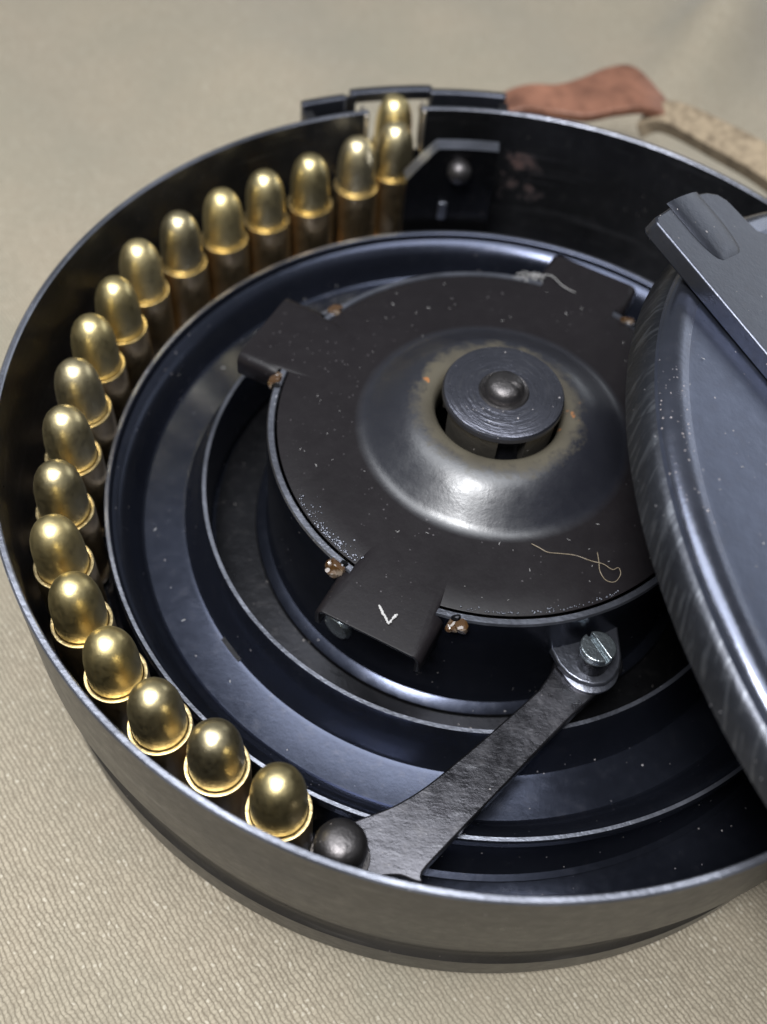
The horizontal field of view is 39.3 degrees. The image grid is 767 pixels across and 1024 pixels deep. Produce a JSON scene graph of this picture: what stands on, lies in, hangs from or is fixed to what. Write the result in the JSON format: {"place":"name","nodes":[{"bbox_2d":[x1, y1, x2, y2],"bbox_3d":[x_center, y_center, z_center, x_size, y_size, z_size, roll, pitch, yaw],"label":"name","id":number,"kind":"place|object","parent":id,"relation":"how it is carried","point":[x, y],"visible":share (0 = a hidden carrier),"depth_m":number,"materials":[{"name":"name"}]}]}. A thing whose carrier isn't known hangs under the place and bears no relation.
{"place":"outdoors","nodes":[
{"label":"outdoors","id":0,"kind":"place"},
{"bbox_2d":[0,0,766,1023],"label":"ground cloth","id":1,"kind":"object","parent":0,"point":[114,908],"visible":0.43,"depth_m":0.26,"materials":[{"name":"beige fabric"}]},
{"bbox_2d":[0,85,766,972],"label":"drum magazine","id":2,"kind":"object","parent":1,"relation":"on","point":[524,793],"visible":0.91,"depth_m":0.18,"materials":[{"name":"metal"}]},
{"bbox_2d":[29,514,108,617],"bbox_3d":[-0.053,0.011,0.180,0.010,0.032,0.010,-5,55,-8],"label":"cartridge","id":3,"kind":"object","parent":2,"relation":"in","point":[58,546],"visible":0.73,"depth_m":0.17,"materials":[{"name":"gold metal"}]},
{"bbox_2d":[33,459,110,584],"bbox_3d":[-0.055,0.002,0.187,0.010,0.032,0.010,-13,57,-14],"label":"cartridge","id":4,"kind":"object","parent":2,"relation":"in","point":[59,487],"visible":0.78,"depth_m":0.18,"materials":[{"name":"gold metal"}]},
{"bbox_2d":[42,404,106,535],"bbox_3d":[-0.055,-0.008,0.194,0.010,0.032,0.010,-31,63,-24],"label":"cartridge","id":5,"kind":"object","parent":2,"relation":"in","point":[68,436],"visible":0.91,"depth_m":0.18,"materials":[{"name":"gold metal"}]},
{"bbox_2d":[48,571,116,695],"bbox_3d":[-0.049,0.020,0.175,0.010,0.032,0.010,39,60,21],"label":"cartridge","id":6,"kind":"object","parent":2,"relation":"in","point":[80,610],"visible":0.7,"depth_m":0.17,"materials":[{"name":"gold metal"}]},
{"bbox_2d":[54,357,116,468],"bbox_3d":[-0.055,-0.017,0.200,0.010,0.032,0.010,20,56,10],"label":"cartridge","id":7,"kind":"object","parent":2,"relation":"in","point":[78,383],"visible":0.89,"depth_m":0.19,"materials":[{"name":"gold metal"}]},
{"bbox_2d":[71,313,130,425],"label":"cartridge","id":8,"kind":"object","parent":2,"relation":"in","point":[94,343],"visible":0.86,"depth_m":0.20,"materials":[{"name":"gold metal"}]},
{"bbox_2d":[82,626,149,738],"bbox_3d":[-0.042,0.027,0.170,0.010,0.032,0.010,15,56,6],"label":"cartridge","id":9,"kind":"object","parent":2,"relation":"in","point":[116,670],"visible":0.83,"depth_m":0.16,"materials":[{"name":"gold metal"}]},
{"bbox_2d":[95,275,152,393],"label":"cartridge","id":10,"kind":"object","parent":2,"relation":"in","point":[117,306],"visible":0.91,"depth_m":0.20,"materials":[{"name":"gold metal"}]},
{"bbox_2d":[119,238,175,358],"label":"cartridge","id":11,"kind":"object","parent":2,"relation":"in","point":[141,268],"visible":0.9,"depth_m":0.21,"materials":[{"name":"gold metal"}]},
{"bbox_2d":[127,677,194,784],"bbox_3d":[-0.034,0.035,0.166,0.010,0.032,0.010,-21,59,-17],"label":"cartridge","id":12,"kind":"object","parent":2,"relation":"in","point":[160,725],"visible":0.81,"depth_m":0.16,"materials":[{"name":"gold metal"}]},
{"bbox_2d":[160,210,210,331],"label":"cartridge","id":13,"kind":"object","parent":2,"relation":"in","point":[183,259],"visible":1,"depth_m":0.22,"materials":[{"name":"gold metal"}]},
{"bbox_2d":[184,718,251,820],"bbox_3d":[-0.025,0.040,0.163,0.010,0.032,0.010,5,55,-2],"label":"cartridge","id":14,"kind":"object","parent":2,"relation":"in","point":[217,767],"visible":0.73,"depth_m":0.15,"materials":[{"name":"gold metal"}]},
{"bbox_2d":[201,187,249,301],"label":"cartridge","id":15,"kind":"object","parent":2,"relation":"in","point":[224,236],"visible":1,"depth_m":0.22,"materials":[{"name":"gold metal"}]},
{"bbox_2d":[243,168,289,276],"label":"cartridge","id":16,"kind":"object","parent":2,"relation":"in","point":[266,223],"visible":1,"depth_m":0.23,"materials":[{"name":"gold metal"}]},
{"bbox_2d":[268,372,281,390],"bbox_3d":[-0.019,-0.023,0.193,0.003,0.003,0.004,7,55,0],"label":"grease lump","id":17,"kind":"object","parent":2,"relation":"attached to","point":[274,380],"visible":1,"depth_m":0.19,"materials":[{"name":"brown"}]},
{"bbox_2d":[245,762,312,849],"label":"cartridge","id":18,"kind":"object","parent":2,"relation":"in","point":[279,804],"visible":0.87,"depth_m":0.15,"materials":[{"name":"gold metal"}]},
{"bbox_2d":[287,152,332,257],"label":"cartridge","id":19,"kind":"object","parent":2,"relation":"in","point":[310,207],"visible":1,"depth_m":0.23,"materials":[{"name":"gold metal"}]},
{"bbox_2d":[328,304,342,315],"bbox_3d":[-0.009,-0.038,0.204,0.003,0.002,0.003,7,55,0],"label":"grease lump","id":20,"kind":"object","parent":2,"relation":"on","point":[335,309],"visible":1,"depth_m":0.20,"materials":[{"name":"brown"}]},
{"bbox_2d":[325,557,348,577],"bbox_3d":[-0.008,0.009,0.171,0.004,0.002,0.003,7,55,0],"label":"grease lump","id":21,"kind":"object","parent":2,"relation":"on","point":[334,568],"visible":1,"depth_m":0.17,"materials":[{"name":"brown"}]},
{"bbox_2d":[332,135,377,244],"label":"cartridge","id":22,"kind":"object","parent":2,"relation":"in","point":[355,188],"visible":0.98,"depth_m":0.24,"materials":[{"name":"gold metal"}]},
{"bbox_2d":[378,605,397,624],"bbox_3d":[0.001,0.016,0.166,0.003,0.001,0.003,7,55,0],"label":"painted v mark","id":23,"kind":"object","parent":2,"relation":"on","point":[385,617],"visible":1,"depth_m":0.17,"materials":[{"name":"grey paint"}]},
{"bbox_2d":[370,94,411,150],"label":"cartridge","id":24,"kind":"object","parent":2,"relation":"in","point":[392,107],"visible":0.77,"depth_m":0.24,"materials":[{"name":"gold metal"}]},
{"bbox_2d":[374,120,413,235],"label":"cartridge","id":25,"kind":"object","parent":2,"relation":"in","point":[394,153],"visible":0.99,"depth_m":0.24,"materials":[{"name":"gold metal"}]},
{"bbox_2d":[445,614,468,633],"bbox_3d":[0.011,0.018,0.167,0.004,0.003,0.003,7,55,0],"label":"grease lump","id":26,"kind":"object","parent":2,"relation":"attached to","point":[457,623],"visible":1,"depth_m":0.17,"materials":[{"name":"brown"}]},
{"bbox_2d":[299,494,618,614],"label":"dust specks","id":27,"kind":"object","parent":2,"relation":"on","point":[326,534],"visible":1,"depth_m":0.17,"materials":[{"name":"dust"}]},
{"bbox_2d":[512,271,573,291],"bbox_3d":[0.032,-0.046,0.211,0.013,0.001,0.004,7,55,0],"label":"fluff tuft","id":28,"kind":"object","parent":2,"relation":"on","point":[532,273],"visible":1,"depth_m":0.21,"materials":[{"name":"grey fabric"}]},
{"bbox_2d":[531,543,620,581],"bbox_3d":[0.031,0.008,0.174,0.015,0.001,0.006,7,55,0],"label":"stray hair","id":29,"kind":"object","parent":2,"relation":"on","point":[589,560],"visible":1,"depth_m":0.17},
{"bbox_2d":[620,317,635,327],"bbox_3d":[0.047,-0.037,0.207,0.004,0.002,0.003,7,55,0],"label":"grease lump","id":30,"kind":"object","parent":2,"relation":"attached to","point":[630,321],"visible":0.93,"depth_m":0.21,"materials":[{"name":"brown"}]},
{"bbox_2d":[625,192,766,805],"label":"lid","id":31,"kind":"object","parent":2,"relation":"on","point":[696,427],"visible":1,"depth_m":0.15,"materials":[{"name":"metal"}]},
{"bbox_2d":[503,64,766,192],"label":"carrying strap","id":32,"kind":"object","parent":1,"relation":"on","point":[615,91],"visible":0.83,"depth_m":0.26,"materials":[{"name":"brown leather"}]}
]}

